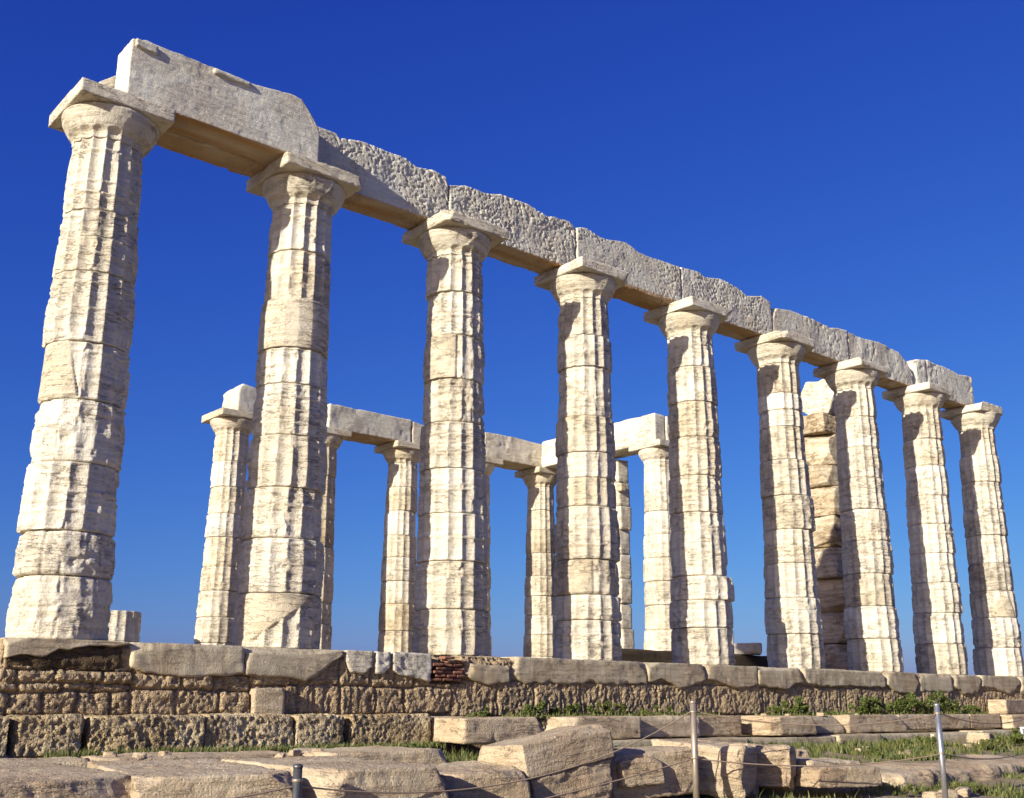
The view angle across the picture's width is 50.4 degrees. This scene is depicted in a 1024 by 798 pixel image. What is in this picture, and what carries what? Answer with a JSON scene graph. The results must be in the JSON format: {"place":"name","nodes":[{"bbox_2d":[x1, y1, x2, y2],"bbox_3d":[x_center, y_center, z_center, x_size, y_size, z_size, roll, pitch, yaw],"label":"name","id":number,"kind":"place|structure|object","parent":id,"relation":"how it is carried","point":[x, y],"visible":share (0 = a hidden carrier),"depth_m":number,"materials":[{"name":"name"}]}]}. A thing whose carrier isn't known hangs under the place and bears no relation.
{"place":"outdoors","nodes":[
{"label":"outdoors","id":0,"kind":"place"},
{"bbox_2d":[0,0,1023,674],"label":"sky","id":1,"kind":"structure","parent":0,"point":[856,167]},
{"bbox_2d":[43,708,1023,797],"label":"ground","id":2,"kind":"structure","parent":0,"point":[815,792],"depth_m":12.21,"materials":[{"name":"green plant"}]},
{"bbox_2d":[0,756,89,767],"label":"paving slab","id":3,"kind":"structure","parent":2,"relation":"on","point":[75,761],"depth_m":9.01,"materials":[{"name":"stone"}]},
{"bbox_2d":[0,754,96,757],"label":"footing","id":4,"kind":"object","parent":2,"relation":"on","point":[7,756],"visible":0.02,"depth_m":9.74,"materials":[{"name":"stone"}]},
{"bbox_2d":[0,715,9,756],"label":"porous block","id":5,"kind":"structure","parent":4,"relation":"on","point":[4,724],"depth_m":9.64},
{"bbox_2d":[3,714,83,757],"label":"porous block","id":6,"kind":"structure","parent":4,"relation":"on","point":[32,735],"depth_m":9.85,"materials":[{"name":"stone"}]},
{"bbox_2d":[80,713,205,753],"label":"porous block","id":7,"kind":"structure","parent":4,"relation":"on","point":[105,733],"depth_m":10.41,"materials":[{"name":"stone"}]},
{"bbox_2d":[189,713,293,749],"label":"porous block","id":8,"kind":"structure","parent":4,"relation":"on","point":[242,729],"depth_m":11.14,"materials":[{"name":"stone"}]},
{"bbox_2d":[285,713,343,746],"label":"porous block","id":9,"kind":"structure","parent":4,"relation":"on","point":[310,728],"depth_m":11.61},
{"bbox_2d":[337,713,431,746],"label":"porous block","id":10,"kind":"structure","parent":4,"relation":"on","point":[381,728],"depth_m":12.18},
{"bbox_2d":[0,763,144,797],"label":"marble slab","id":11,"kind":"structure","parent":2,"relation":"on","point":[45,780],"depth_m":7.14,"materials":[{"name":"stone"}]},
{"bbox_2d":[81,750,296,760],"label":"paving slab","id":12,"kind":"structure","parent":2,"relation":"on","point":[208,755],"depth_m":9.73,"materials":[{"name":"stone"}]},
{"bbox_2d":[103,751,116,756],"bbox_3d":[-3.527,3.124,9.543,0.120,0.059,0.081,6,-17,-21],"label":"stone chip","id":13,"kind":"object","parent":12,"relation":"on","point":[110,754],"visible":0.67,"depth_m":9.51,"materials":[{"name":"stone"}]},
{"bbox_2d":[132,752,146,759],"bbox_3d":[-3.196,3.059,9.316,0.086,0.060,0.130,14,-21,-40],"label":"stone chip","id":14,"kind":"object","parent":12,"relation":"on","point":[141,755],"visible":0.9,"depth_m":9.28,"materials":[{"name":"stone"}]},
{"bbox_2d":[158,751,171,755],"bbox_3d":[-3.092,3.165,9.686,0.083,0.060,0.121,14,-21,-41],"label":"stone chip","id":15,"kind":"object","parent":12,"relation":"on","point":[161,753],"visible":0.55,"depth_m":9.66,"materials":[{"name":"stone"}]},
{"bbox_2d":[287,749,300,755],"bbox_3d":[-2.024,3.283,10.086,0.081,0.059,0.118,-7,-17,24],"label":"stone chip","id":16,"kind":"object","parent":12,"relation":"on","point":[294,752],"visible":0.98,"depth_m":10.05,"materials":[{"name":"stone"}]},
{"bbox_2d":[87,759,292,797],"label":"marble slab","id":17,"kind":"structure","parent":2,"relation":"on","point":[198,778],"depth_m":7.49,"materials":[{"name":"stone"}]},
{"bbox_2d":[292,764,302,797],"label":"barrier post","id":18,"kind":"object","parent":2,"relation":"on","point":[297,780],"visible":1,"depth_m":7.37,"materials":[{"name":"metal"}]},
{"bbox_2d":[232,786,291,797],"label":"barrier rope","id":19,"kind":"object","parent":18,"relation":"attached to","point":[263,792],"visible":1,"depth_m":7.20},
{"bbox_2d":[221,756,448,797],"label":"marble slab","id":20,"kind":"structure","parent":2,"relation":"on","point":[340,773],"depth_m":8.03,"materials":[{"name":"stone"}]},
{"bbox_2d":[292,745,447,763],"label":"paving slab","id":21,"kind":"structure","parent":2,"relation":"on","point":[411,755],"depth_m":10.55,"materials":[{"name":"stone"}]},
{"bbox_2d":[429,760,530,797],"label":"marble block","id":22,"kind":"structure","parent":2,"relation":"on","point":[462,774],"depth_m":8.93,"materials":[{"name":"stone"}]},
{"bbox_2d":[430,716,542,744],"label":"ledge block","id":23,"kind":"structure","parent":2,"relation":"on","point":[475,730],"depth_m":12.45,"materials":[{"name":"stone"}]},
{"bbox_2d":[472,706,491,716],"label":"bush","id":24,"kind":"object","parent":23,"relation":"on","point":[485,714],"visible":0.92,"depth_m":13.36,"materials":[{"name":"green plant"}]},
{"bbox_2d":[0,639,1023,753],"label":"foundation wall","id":25,"kind":"structure","parent":2,"relation":"on","point":[93,680],"depth_m":12.42,"materials":[{"name":"stone"}]},
{"bbox_2d":[0,637,1023,694],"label":"stylobate","id":26,"kind":"object","parent":25,"relation":"on","point":[199,660],"visible":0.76,"depth_m":13.67,"materials":[{"name":"stone"}]},
{"bbox_2d":[5,77,175,640],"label":"doric column","id":27,"kind":"structure","parent":26,"relation":"on","point":[63,569],"depth_m":11.49,"materials":[{"name":"stone"}]},
{"bbox_2d":[99,76,267,177],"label":"architrave block","id":28,"kind":"structure","parent":27,"relation":"on","point":[206,152],"depth_m":13.59,"materials":[{"name":"grey stone"}]},
{"bbox_2d":[194,407,252,645],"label":"doric column","id":29,"kind":"structure","parent":26,"relation":"on","point":[218,594],"depth_m":25.06,"materials":[{"name":"stone"}]},
{"bbox_2d":[222,384,256,412],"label":"architrave block","id":30,"kind":"structure","parent":29,"relation":"on","point":[241,397],"depth_m":25.97,"materials":[{"name":"grey stone"}]},
{"bbox_2d":[232,151,361,648],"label":"doric column","id":31,"kind":"structure","parent":26,"relation":"on","point":[280,573],"depth_m":13.04,"materials":[{"name":"stone"}]},
{"bbox_2d":[115,38,319,164],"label":"architrave block","id":32,"kind":"structure","parent":31,"relation":"on","point":[216,107],"depth_m":13.12,"materials":[{"name":"grey stone"}]},
{"bbox_2d":[317,126,447,229],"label":"architrave block","id":33,"kind":"structure","parent":31,"relation":"on","point":[400,191],"depth_m":15.10,"materials":[{"name":"grey stone"}]},
{"bbox_2d":[402,210,508,655],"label":"doric column","id":34,"kind":"structure","parent":26,"relation":"on","point":[451,616],"depth_m":14.62,"materials":[{"name":"stone"}]},
{"bbox_2d":[447,185,575,273],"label":"architrave block","id":35,"kind":"structure","parent":34,"relation":"on","point":[537,242],"depth_m":16.65,"materials":[{"name":"grey stone"}]},
{"bbox_2d":[514,466,557,657],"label":"doric column","id":36,"kind":"structure","parent":26,"relation":"on","point":[540,597],"depth_m":31.23,"materials":[{"name":"stone"}]},
{"bbox_2d":[534,256,628,660],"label":"doric column","id":37,"kind":"structure","parent":26,"relation":"on","point":[588,614],"depth_m":16.22,"materials":[{"name":"stone"}]},
{"bbox_2d":[574,227,680,309],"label":"architrave block","id":38,"kind":"structure","parent":37,"relation":"on","point":[651,283],"depth_m":18.22,"materials":[{"name":"grey stone"}]},
{"bbox_2d":[643,296,735,665],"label":"doric column","id":39,"kind":"structure","parent":26,"relation":"on","point":[700,606],"depth_m":17.83,"materials":[{"name":"stone"}]},
{"bbox_2d":[680,267,772,340],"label":"architrave block","id":40,"kind":"structure","parent":39,"relation":"on","point":[748,317],"depth_m":19.82,"materials":[{"name":"grey stone"}]},
{"bbox_2d":[734,331,825,668],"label":"doric column","id":41,"kind":"structure","parent":26,"relation":"on","point":[793,622],"depth_m":19.39,"materials":[{"name":"stone"}]},
{"bbox_2d":[771,308,848,366],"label":"architrave block","id":42,"kind":"structure","parent":41,"relation":"on","point":[831,346],"depth_m":21.45,"materials":[{"name":"grey stone"}]},
{"bbox_2d":[813,357,903,671],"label":"doric column","id":43,"kind":"structure","parent":26,"relation":"on","point":[871,628],"depth_m":20.96,"materials":[{"name":"stone"}]},
{"bbox_2d":[847,332,913,389],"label":"architrave block","id":44,"kind":"structure","parent":43,"relation":"on","point":[899,375],"depth_m":22.97,"materials":[{"name":"grey stone"}]},
{"bbox_2d":[882,382,967,674],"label":"doric column","id":45,"kind":"structure","parent":26,"relation":"on","point":[938,631],"depth_m":22.55,"materials":[{"name":"stone"}]},
{"bbox_2d":[906,359,973,409],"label":"architrave block","id":46,"kind":"structure","parent":45,"relation":"on","point":[922,371],"depth_m":24.57,"materials":[{"name":"grey stone"}]},
{"bbox_2d":[940,401,1023,676],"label":"doric column","id":47,"kind":"structure","parent":26,"relation":"on","point":[996,634],"depth_m":24.07,"materials":[{"name":"stone"}]},
{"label":"temple floor","id":48,"kind":"structure","parent":25,"relation":"on","visible":0},
{"bbox_2d":[108,610,140,641],"bbox_3d":[-8.456,5.170,23.178,1.000,1.245,0.998,13,-20,-39],"label":"column stump","id":49,"kind":"object","parent":48,"relation":"on","point":[124,626],"visible":0.32,"depth_m":22.92,"materials":[{"name":"stone"}]},
{"bbox_2d":[320,427,351,649],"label":"doric column","id":50,"kind":"structure","parent":48,"relation":"on","point":[336,437],"depth_m":26.73,"materials":[{"name":"stone"}]},
{"bbox_2d":[326,403,411,445],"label":"architrave block","id":51,"kind":"structure","parent":50,"relation":"on","point":[370,428],"depth_m":28.19,"materials":[{"name":"grey stone"}]},
{"bbox_2d":[374,440,419,652],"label":"doric column","id":52,"kind":"structure","parent":48,"relation":"on","point":[397,594],"depth_m":28.12,"materials":[{"name":"stone"}]},
{"bbox_2d":[411,422,423,443],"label":"architrave block","id":53,"kind":"structure","parent":52,"relation":"on","point":[415,431],"depth_m":29.02,"materials":[{"name":"grey stone"}]},
{"bbox_2d":[485,456,502,655],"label":"doric column","id":54,"kind":"structure","parent":48,"relation":"on","point":[491,463],"depth_m":30.14,"materials":[{"name":"stone"}]},
{"bbox_2d":[485,432,541,470],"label":"architrave block","id":55,"kind":"structure","parent":54,"relation":"on","point":[516,454],"depth_m":31.25,"materials":[{"name":"stone"}]},
{"bbox_2d":[621,648,767,666],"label":"wall","id":56,"kind":"structure","parent":48,"relation":"on","point":[643,655],"depth_m":21.50,"materials":[{"name":"stone"}]},
{"bbox_2d":[803,412,848,669],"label":"anta pier","id":57,"kind":"structure","parent":48,"relation":"on","point":[819,433],"depth_m":24.70,"materials":[{"name":"stone"}]},
{"bbox_2d":[801,379,834,414],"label":"marble block","id":58,"kind":"structure","parent":57,"relation":"on","point":[817,397],"depth_m":25.70,"materials":[{"name":"stone"}]},
{"bbox_2d":[522,701,546,716],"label":"bush","id":59,"kind":"object","parent":2,"relation":"on","point":[538,707],"visible":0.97,"depth_m":13.84,"materials":[{"name":"green plant"}]},
{"bbox_2d":[478,724,614,797],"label":"marble block","id":60,"kind":"object","parent":2,"relation":"on","point":[549,751],"depth_m":9.54,"materials":[{"name":"stone"}]},
{"bbox_2d":[689,700,699,797],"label":"barrier post","id":61,"kind":"object","parent":2,"relation":"on","point":[694,751],"visible":1,"depth_m":10.36,"materials":[{"name":"metal"}]},
{"bbox_2d":[302,711,690,793],"bbox_3d":[0.142,2.868,8.915,4.369,0.582,0.012,15,-21,-42],"label":"barrier rope","id":62,"kind":"object","parent":61,"relation":"attached to","point":[489,785],"visible":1,"depth_m":8.50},
{"bbox_2d":[547,759,692,797],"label":"barrier rope","id":63,"kind":"object","parent":61,"relation":"attached to","point":[619,779],"visible":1,"depth_m":9.57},
{"bbox_2d":[697,712,935,725],"bbox_3d":[3.219,3.298,11.217,3.284,0.144,0.012,8,-17,-27],"label":"barrier rope","id":64,"kind":"object","parent":61,"relation":"attached to","point":[814,725],"visible":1,"depth_m":11.12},
{"bbox_2d":[698,754,939,766],"bbox_3d":[3.217,3.695,11.107,3.284,0.109,0.012,8,-17,-27],"label":"barrier rope","id":65,"kind":"object","parent":61,"relation":"attached to","point":[816,765],"visible":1,"depth_m":11.00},
{"bbox_2d":[679,740,758,797],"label":"boulder","id":66,"kind":"object","parent":2,"relation":"on","point":[722,780],"visible":0.65,"depth_m":10.78,"materials":[{"name":"stone"}]},
{"bbox_2d":[651,739,809,757],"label":"marble slab","id":67,"kind":"structure","parent":2,"relation":"on","point":[804,753],"depth_m":12.36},
{"bbox_2d":[729,742,796,790],"bbox_3d":[2.670,3.905,11.545,0.674,0.468,0.682,-5,-22,19],"label":"boulder","id":68,"kind":"object","parent":2,"relation":"on","point":[776,777],"visible":0.56,"depth_m":11.29,"materials":[{"name":"stone"}]},
{"bbox_2d":[612,729,1019,747],"bbox_3d":[5.933,5.766,17.975,15.097,0.487,0.885,13,-20,-39],"label":"step","id":69,"kind":"object","parent":2,"relation":"on","point":[954,735],"visible":0.24,"depth_m":16.77,"materials":[{"name":"stone"}]},
{"bbox_2d":[536,716,640,738],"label":"ledge block","id":70,"kind":"structure","parent":69,"relation":"on","point":[623,727],"depth_m":13.98,"materials":[{"name":"stone"}]},
{"bbox_2d":[533,703,580,715],"bbox_3d":[0.552,4.035,14.092,0.876,0.201,0.149,13,-20,-39],"label":"bush","id":71,"kind":"object","parent":70,"relation":"on","point":[569,707],"visible":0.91,"depth_m":14.22,"materials":[{"name":"green plant"}]},
{"bbox_2d":[586,700,626,714],"bbox_3d":[1.281,4.198,14.732,0.671,0.237,0.257,13,-20,-39],"label":"bush","id":72,"kind":"object","parent":70,"relation":"on","point":[622,707],"visible":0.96,"depth_m":14.77,"materials":[{"name":"green plant"}]},
{"bbox_2d":[639,715,699,737],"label":"ledge block","id":73,"kind":"structure","parent":69,"relation":"on","point":[654,723],"depth_m":14.85,"materials":[{"name":"stone"}]},
{"bbox_2d":[625,705,671,714],"bbox_3d":[1.929,4.364,15.201,0.847,0.177,0.270,13,-20,-39],"label":"bush","id":74,"kind":"object","parent":73,"relation":"on","point":[668,708],"visible":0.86,"depth_m":15.19,"materials":[{"name":"green plant"}]},
{"bbox_2d":[697,715,741,736],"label":"ledge block","id":75,"kind":"structure","parent":69,"relation":"on","point":[715,726],"depth_m":15.66,"materials":[{"name":"stone"}]},
{"bbox_2d":[741,715,816,735],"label":"ledge block","id":76,"kind":"structure","parent":69,"relation":"on","point":[758,728],"depth_m":16.16,"materials":[{"name":"stone"}]},
{"bbox_2d":[766,706,782,714],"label":"bush","id":77,"kind":"object","parent":76,"relation":"on","point":[776,709],"visible":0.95,"depth_m":16.87,"materials":[{"name":"green plant"}]},
{"bbox_2d":[781,715,843,733],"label":"ledge block","id":78,"kind":"structure","parent":69,"relation":"on","point":[825,720],"depth_m":17.18,"materials":[{"name":"stone"}]},
{"bbox_2d":[773,695,809,713],"bbox_3d":[4.479,4.881,17.299,0.795,0.332,0.252,11,-19,-34],"label":"bush","id":79,"kind":"object","parent":78,"relation":"on","point":[802,706],"visible":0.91,"depth_m":17.29,"materials":[{"name":"green plant"}]},
{"bbox_2d":[824,714,906,732],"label":"ledge block","id":80,"kind":"structure","parent":69,"relation":"on","point":[898,726],"depth_m":17.87,"materials":[{"name":"stone"}]},
{"bbox_2d":[847,696,890,713],"bbox_3d":[6.132,5.249,18.599,1.224,0.338,0.341,13,-20,-39],"label":"bush","id":81,"kind":"object","parent":80,"relation":"on","point":[865,706],"visible":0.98,"depth_m":18.53,"materials":[{"name":"green plant"}]},
{"bbox_2d":[896,714,969,729],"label":"ledge block","id":82,"kind":"structure","parent":69,"relation":"on","point":[926,723],"depth_m":19.40,"materials":[{"name":"stone"}]},
{"bbox_2d":[888,691,922,714],"bbox_3d":[6.983,5.405,19.303,1.196,0.430,0.393,13,-20,-39],"label":"bush","id":83,"kind":"object","parent":82,"relation":"on","point":[906,705],"visible":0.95,"depth_m":19.21,"materials":[{"name":"green plant"}]},
{"bbox_2d":[915,689,961,713],"bbox_3d":[7.747,5.578,19.998,1.540,0.472,0.409,13,-20,-39],"label":"bush","id":84,"kind":"object","parent":82,"relation":"on","point":[944,703],"visible":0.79,"depth_m":20.11,"materials":[{"name":"green plant"}]},
{"bbox_2d":[968,714,1000,728],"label":"ledge block","id":85,"kind":"structure","parent":69,"relation":"on","point":[988,718],"depth_m":20.62,"materials":[{"name":"stone"}]},
{"bbox_2d":[954,705,981,713],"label":"bush","id":86,"kind":"object","parent":85,"relation":"on","point":[965,708],"visible":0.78,"depth_m":20.74,"materials":[{"name":"green plant"}]},
{"bbox_2d":[996,714,1023,728],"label":"ledge block","id":87,"kind":"structure","parent":69,"relation":"on","point":[1004,718],"depth_m":21.03,"materials":[{"name":"stone"}]},
{"bbox_2d":[987,699,1023,713],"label":"ledge block","id":88,"kind":"structure","parent":87,"relation":"on","point":[1005,706],"depth_m":21.46,"materials":[{"name":"stone"}]},
{"bbox_2d":[794,765,881,787],"bbox_3d":[3.417,4.064,11.742,0.995,0.222,0.642,11,-19,-31],"label":"marble block","id":89,"kind":"object","parent":2,"relation":"on","point":[839,776],"depth_m":11.44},
{"bbox_2d":[796,757,860,765],"bbox_3d":[3.364,4.001,11.982,0.914,0.082,0.516,14,-19,-35],"label":"marble slab","id":90,"kind":"object","parent":89,"relation":"on","point":[816,761],"depth_m":11.78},
{"bbox_2d":[869,747,903,756],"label":"weed plant","id":91,"kind":"object","parent":2,"relation":"on","point":[877,752],"visible":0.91,"depth_m":15.87,"materials":[{"name":"green plant"}]},
{"bbox_2d":[891,783,917,796],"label":"weed plant","id":92,"kind":"object","parent":2,"relation":"on","point":[909,787],"visible":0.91,"depth_m":12.00,"materials":[{"name":"green plant"}]},
{"bbox_2d":[901,735,935,744],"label":"weed plant","id":93,"kind":"object","parent":2,"relation":"on","point":[917,737],"visible":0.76,"depth_m":17.43,"materials":[{"name":"green plant"}]},
{"bbox_2d":[922,791,941,797],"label":"loose stone","id":94,"kind":"object","parent":2,"relation":"on","point":[931,794],"visible":0.96,"depth_m":11.87,"materials":[{"name":"stone"}]},
{"bbox_2d":[933,703,948,797],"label":"barrier post","id":95,"kind":"object","parent":2,"relation":"on","point":[941,752],"visible":1,"depth_m":11.87,"materials":[{"name":"metal"}]},
{"bbox_2d":[941,714,1023,723],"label":"barrier rope","id":96,"kind":"object","parent":95,"relation":"attached to","point":[980,722],"visible":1,"depth_m":13.08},
{"bbox_2d":[944,753,1023,759],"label":"barrier rope","id":97,"kind":"object","parent":95,"relation":"attached to","point":[983,758],"visible":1,"depth_m":12.92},
{"bbox_2d":[861,754,1023,789],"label":"bedrock","id":98,"kind":"structure","parent":2,"relation":"on","point":[900,774],"depth_m":14.17,"materials":[{"name":"stone"}]},
{"bbox_2d":[937,789,958,797],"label":"loose stone","id":99,"kind":"object","parent":2,"relation":"on","point":[952,793],"visible":0.56,"depth_m":12.21,"materials":[{"name":"stone"}]},
{"bbox_2d":[935,780,977,791],"bbox_3d":[5.202,4.542,12.713,0.833,0.174,0.272,9,-18,-29],"label":"weed plant","id":100,"kind":"object","parent":2,"relation":"on","point":[955,785],"visible":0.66,"depth_m":12.71,"materials":[{"name":"green plant"}]},
{"bbox_2d":[955,786,971,796],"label":"loose stone","id":101,"kind":"object","parent":2,"relation":"on","point":[964,791],"visible":0.81,"depth_m":12.43,"materials":[{"name":"stone"}]},
{"bbox_2d":[966,732,994,743],"bbox_3d":[8.173,5.938,18.940,0.390,0.239,0.582,-10,-23,33],"label":"rock","id":102,"kind":"object","parent":2,"relation":"on","point":[973,736],"visible":0.59,"depth_m":18.75,"materials":[{"name":"stone"}]},
{"bbox_2d":[980,739,1006,748],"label":"weed plant","id":103,"kind":"object","parent":2,"relation":"on","point":[984,743],"visible":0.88,"depth_m":17.74,"materials":[{"name":"green plant"}]},
{"bbox_2d":[990,728,1023,746],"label":"weed plant","id":104,"kind":"object","parent":2,"relation":"on","point":[1016,736],"visible":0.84,"depth_m":18.69,"materials":[{"name":"green plant"}]},
{"bbox_2d":[614,460,634,648],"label":"anta pier","id":105,"kind":"structure","parent":0,"point":[623,507],"depth_m":29.53,"materials":[{"name":"stone"}]},
{"bbox_2d":[628,439,672,650],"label":"doric column","id":106,"kind":"structure","parent":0,"point":[657,566],"depth_m":27.85,"materials":[{"name":"stone"}]},
{"bbox_2d":[541,413,664,468],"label":"architrave block","id":107,"kind":"structure","parent":106,"relation":"on","point":[641,429],"depth_m":29.23,"materials":[{"name":"stone"}]},
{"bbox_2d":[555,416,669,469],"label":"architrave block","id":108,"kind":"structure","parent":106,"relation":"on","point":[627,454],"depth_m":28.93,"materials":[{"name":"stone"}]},
{"bbox_2d":[611,746,692,797],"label":"marble block","id":109,"kind":"object","parent":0,"point":[678,778],"depth_m":10.34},
{"bbox_2d":[616,757,665,788],"bbox_3d":[1.181,3.483,10.153,0.522,0.264,0.162,8,-25,-32],"label":"marble block","id":110,"kind":"object","parent":109,"relation":"on","point":[628,767],"depth_m":10.08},
{"bbox_2d":[734,643,761,654],"bbox_3d":[4.904,5.405,23.487,0.968,0.265,0.716,-3,-16,11],"label":"fallen slab","id":111,"kind":"object","parent":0,"point":[747,648],"depth_m":23.12,"materials":[{"name":"stone"}]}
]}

